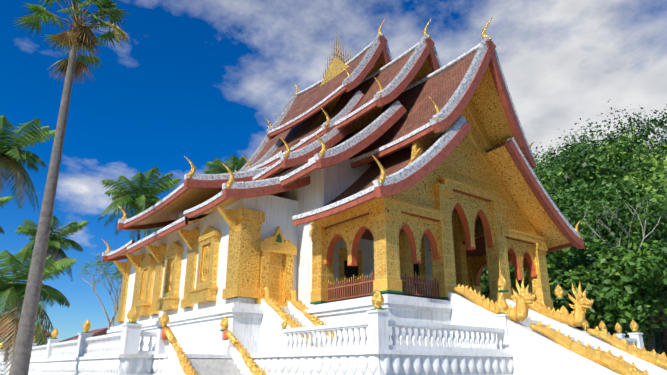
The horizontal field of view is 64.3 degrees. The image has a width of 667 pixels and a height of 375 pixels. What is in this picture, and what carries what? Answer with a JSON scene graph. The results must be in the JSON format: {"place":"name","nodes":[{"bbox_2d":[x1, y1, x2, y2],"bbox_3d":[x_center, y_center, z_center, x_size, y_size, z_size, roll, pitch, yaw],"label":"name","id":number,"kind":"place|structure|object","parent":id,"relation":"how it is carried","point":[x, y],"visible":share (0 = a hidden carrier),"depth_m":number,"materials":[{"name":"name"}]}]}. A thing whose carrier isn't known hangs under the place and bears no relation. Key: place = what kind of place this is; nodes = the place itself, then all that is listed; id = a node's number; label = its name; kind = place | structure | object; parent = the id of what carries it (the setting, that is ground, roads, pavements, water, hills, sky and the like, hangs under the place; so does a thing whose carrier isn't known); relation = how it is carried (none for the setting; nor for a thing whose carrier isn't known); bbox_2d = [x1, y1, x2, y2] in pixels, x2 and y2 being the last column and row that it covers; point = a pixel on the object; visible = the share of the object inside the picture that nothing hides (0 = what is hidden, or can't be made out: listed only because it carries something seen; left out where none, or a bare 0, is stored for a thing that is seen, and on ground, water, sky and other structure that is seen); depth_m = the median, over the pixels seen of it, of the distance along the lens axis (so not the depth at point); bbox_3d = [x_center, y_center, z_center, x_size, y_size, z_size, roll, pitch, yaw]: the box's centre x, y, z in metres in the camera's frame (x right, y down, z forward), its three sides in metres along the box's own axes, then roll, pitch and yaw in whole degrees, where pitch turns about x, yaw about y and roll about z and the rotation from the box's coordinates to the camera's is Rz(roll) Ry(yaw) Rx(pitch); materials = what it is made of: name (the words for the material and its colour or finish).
{"place":"outdoors","nodes":[
{"label":"outdoors","id":0,"kind":"place"},
{"bbox_2d":[60,325,117,341],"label":"background roof","id":1,"kind":"structure","parent":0,"point":[99,332],"depth_m":59.55,"materials":[{"name":"brown tile"}]},
{"bbox_2d":[119,157,533,324],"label":"temple walls","id":2,"kind":"structure","parent":0,"point":[326,185],"depth_m":25.73,"materials":[{"name":"white paint"}]},
{"bbox_2d":[113,100,553,322],"bbox_3d":[-2.167,2.504,32.482,15.040,12.750,23.680,14,-23,-35],"label":"temple gilding","id":3,"kind":"object","parent":2,"relation":"attached to","point":[256,264],"visible":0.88,"depth_m":24.52,"materials":[{"name":"gold metal"}]},
{"bbox_2d":[102,16,583,261],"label":"temple roof","id":4,"kind":"structure","parent":2,"relation":"on","point":[376,107],"depth_m":26.65,"materials":[{"name":"brown tile"}]},
{"bbox_2d":[0,0,666,343],"label":"sky","id":5,"kind":"structure","parent":0,"point":[199,81],"materials":[{"name":"blue"}]},
{"bbox_2d":[638,318,666,353],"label":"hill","id":6,"kind":"structure","parent":0,"point":[659,349],"depth_m":43.81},
{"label":"paving","id":7,"kind":"structure","parent":0,"visible":0},
{"bbox_2d":[0,115,55,211],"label":"coconut palm","id":8,"kind":"object","parent":7,"relation":"on","point":[13,156],"visible":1,"depth_m":50.86,"materials":[{"name":"green plant"}]},
{"bbox_2d":[0,247,76,374],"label":"coconut palm","id":9,"kind":"object","parent":7,"relation":"on","point":[12,293],"visible":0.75,"depth_m":42.10,"materials":[{"name":"green plant"}]},
{"bbox_2d":[9,0,131,374],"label":"palmyra palm","id":10,"kind":"object","parent":7,"relation":"on","point":[76,38],"visible":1,"depth_m":26.20,"materials":[{"name":"grey plant"}]},
{"bbox_2d":[78,253,122,350],"bbox_3d":[-17.024,10.277,40.235,5.624,10.145,4.790,14,-23,-35],"label":"bare tree","id":11,"kind":"object","parent":7,"relation":"on","point":[116,309],"visible":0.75,"depth_m":40.38,"materials":[{"name":"brown plant"}]},
{"bbox_2d":[97,166,180,240],"bbox_3d":[-20.792,8.519,54.807,7.917,22.869,8.053,1,-19,-2],"label":"palm tree","id":12,"kind":"object","parent":7,"relation":"on","point":[144,201],"visible":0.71,"depth_m":56.26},
{"bbox_2d":[203,155,246,174],"bbox_3d":[-11.533,8.160,58.631,7.965,26.021,7.371,14,-23,-35],"label":"palm tree","id":13,"kind":"object","parent":7,"relation":"on","point":[217,164],"visible":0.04,"depth_m":60.09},
{"bbox_2d":[163,292,666,374],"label":"stairs","id":14,"kind":"structure","parent":7,"relation":"on","point":[534,352],"depth_m":19.98,"materials":[{"name":"stone"}]},
{"bbox_2d":[263,286,312,344],"bbox_3d":[-1.995,5.245,22.043,0.276,2.637,3.924,14,-23,-35],"label":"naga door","id":15,"kind":"structure","parent":14,"relation":"on","point":[282,314],"depth_m":22.30,"materials":[{"name":"gold metal"}]},
{"bbox_2d":[289,289,334,337],"bbox_3d":[-0.890,5.524,22.855,0.276,2.637,3.924,14,-23,-35],"label":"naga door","id":16,"kind":"structure","parent":14,"relation":"on","point":[301,308],"depth_m":23.34,"materials":[{"name":"gold metal"}]},
{"bbox_2d":[453,278,535,321],"bbox_3d":[6.089,4.341,20.267,0.460,1.719,3.626,14,-23,-35],"label":"dragon statue","id":17,"kind":"object","parent":14,"relation":"on","point":[519,311],"visible":0.88,"depth_m":19.47,"materials":[{"name":"gold metal"}]},
{"bbox_2d":[511,282,593,326],"bbox_3d":[9.249,5.075,22.539,0.460,1.804,3.738,14,-23,-35],"label":"dragon statue","id":18,"kind":"object","parent":14,"relation":"on","point":[582,303],"visible":0.77,"depth_m":21.71,"materials":[{"name":"gold metal"}]},
{"bbox_2d":[497,275,647,374],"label":"naga","id":19,"kind":"object","parent":14,"relation":"on","point":[618,365],"visible":0.9,"depth_m":16.93,"materials":[{"name":"gold metal"}]},
{"bbox_2d":[554,285,666,369],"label":"naga","id":20,"kind":"object","parent":14,"relation":"on","point":[655,358],"visible":0.9,"depth_m":19.70,"materials":[{"name":"gold metal"}]},
{"label":"ground","id":21,"kind":"structure","parent":0,"visible":0},
{"bbox_2d":[0,196,13,233],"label":"coconut palm","id":22,"kind":"object","parent":21,"relation":"on","point":[3,200],"visible":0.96,"depth_m":60.89,"materials":[{"name":"green plant"}]},
{"bbox_2d":[0,314,48,351],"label":"house","id":23,"kind":"structure","parent":21,"relation":"on","point":[1,334],"depth_m":55.65,"materials":[{"name":"brown"}]},
{"bbox_2d":[15,215,88,280],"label":"coconut palm","id":24,"kind":"object","parent":21,"relation":"on","point":[55,242],"visible":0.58,"depth_m":67.94,"materials":[{"name":"green plant"}]},
{"bbox_2d":[0,289,643,374],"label":"terrace platform","id":25,"kind":"structure","parent":21,"relation":"on","point":[377,333],"depth_m":20.14,"materials":[{"name":"white concrete"}]},
{"bbox_2d":[155,312,197,374],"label":"stair railing","id":26,"kind":"object","parent":25,"relation":"attached to","point":[165,335],"visible":1,"depth_m":20.48,"materials":[{"name":"gold metal"}]},
{"bbox_2d":[217,316,265,374],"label":"stair railing","id":27,"kind":"object","parent":25,"relation":"attached to","point":[225,334],"visible":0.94,"depth_m":21.49,"materials":[{"name":"gold metal"}]},
{"bbox_2d":[480,274,515,298],"bbox_3d":[13.833,10.292,43.671,11.567,12.309,11.692,2,-19,-5],"label":"tree","id":28,"kind":"object","parent":21,"relation":"on","point":[485,288],"visible":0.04,"depth_m":40.83,"materials":[{"name":"green plant"}]},
{"bbox_2d":[532,147,560,174],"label":"broadleaf tree","id":29,"kind":"object","parent":21,"relation":"on","point":[536,170],"visible":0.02,"depth_m":104.04,"materials":[{"name":"green plant"}]},
{"bbox_2d":[480,218,621,297],"bbox_3d":[15.134,7.712,38.272,10.758,13.705,12.865,14,-23,-35],"label":"broadleaf tree","id":30,"kind":"object","parent":21,"relation":"on","point":[573,255],"visible":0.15,"depth_m":36.14,"materials":[{"name":"green plant"}]},
{"bbox_2d":[533,136,589,184],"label":"broadleaf tree","id":31,"kind":"object","parent":21,"relation":"on","point":[549,170],"depth_m":81.59,"materials":[{"name":"green plant"}]},
{"bbox_2d":[544,170,580,210],"bbox_3d":[19.722,8.788,52.287,16.018,20.739,17.410,-11,-22,29],"label":"tree","id":32,"kind":"object","parent":21,"relation":"on","point":[556,204],"depth_m":49.67,"materials":[{"name":"green plant"}]},
{"bbox_2d":[535,158,609,305],"bbox_3d":[23.972,8.351,58.251,20.015,25.438,18.703,-2,-19,4],"label":"broadleaf tree","id":33,"kind":"object","parent":21,"relation":"on","point":[547,185],"visible":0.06,"depth_m":60.04,"materials":[{"name":"green plant"}]},
{"bbox_2d":[532,123,621,171],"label":"broadleaf tree","id":34,"kind":"object","parent":21,"relation":"on","point":[558,149],"visible":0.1,"depth_m":111.15,"materials":[{"name":"green plant"}]},
{"bbox_2d":[537,139,650,205],"bbox_3d":[30.881,8.286,62.590,22.114,28.380,21.570,14,-23,-35],"label":"broadleaf tree","id":35,"kind":"object","parent":21,"relation":"on","point":[587,154],"visible":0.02,"depth_m":61.84,"materials":[{"name":"green plant"}]},
{"bbox_2d":[523,175,666,329],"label":"broadleaf tree","id":36,"kind":"object","parent":21,"relation":"on","point":[571,218],"visible":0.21,"depth_m":42.25,"materials":[{"name":"green plant"}]},
{"bbox_2d":[537,129,665,172],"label":"broadleaf tree","id":37,"kind":"object","parent":21,"relation":"on","point":[594,150],"depth_m":88.46,"materials":[{"name":"green plant"}]},
{"bbox_2d":[541,123,666,209],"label":"broadleaf tree","id":38,"kind":"object","parent":21,"relation":"on","point":[625,155],"visible":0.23,"depth_m":56.14,"materials":[{"name":"green plant"}]},
{"bbox_2d":[547,263,666,350],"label":"bush","id":39,"kind":"object","parent":21,"relation":"on","point":[611,295],"visible":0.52,"depth_m":32.46,"materials":[{"name":"green plant"}]},
{"bbox_2d":[550,165,666,341],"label":"broadleaf tree","id":40,"kind":"object","parent":21,"relation":"on","point":[641,187],"visible":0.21,"depth_m":47.70,"materials":[{"name":"green plant"}]},
{"bbox_2d":[564,201,666,258],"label":"broadleaf tree","id":41,"kind":"object","parent":21,"relation":"on","point":[640,236],"visible":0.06,"depth_m":39.37,"materials":[{"name":"green plant"}]},
{"bbox_2d":[565,189,666,329],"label":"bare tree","id":42,"kind":"object","parent":21,"relation":"on","point":[600,237],"visible":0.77,"depth_m":34.56,"materials":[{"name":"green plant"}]},
{"bbox_2d":[566,174,666,355],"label":"tree","id":43,"kind":"object","parent":21,"relation":"on","point":[652,219],"visible":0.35,"depth_m":39.38,"materials":[{"name":"green plant"}]},
{"bbox_2d":[570,99,666,165],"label":"broadleaf tree","id":44,"kind":"object","parent":21,"relation":"on","point":[649,130],"visible":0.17,"depth_m":108.24,"materials":[{"name":"green plant"}]},
{"bbox_2d":[571,232,666,351],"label":"broadleaf tree","id":45,"kind":"object","parent":21,"relation":"on","point":[650,265],"visible":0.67,"depth_m":32.57,"materials":[{"name":"green plant"}]},
{"bbox_2d":[580,125,666,178],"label":"broadleaf tree","id":46,"kind":"object","parent":21,"relation":"on","point":[646,154],"depth_m":65.79,"materials":[{"name":"green plant"}]},
{"bbox_2d":[643,133,666,155],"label":"broadleaf tree","id":47,"kind":"object","parent":21,"relation":"on","point":[655,143],"depth_m":126.71,"materials":[{"name":"green plant"}]}
]}

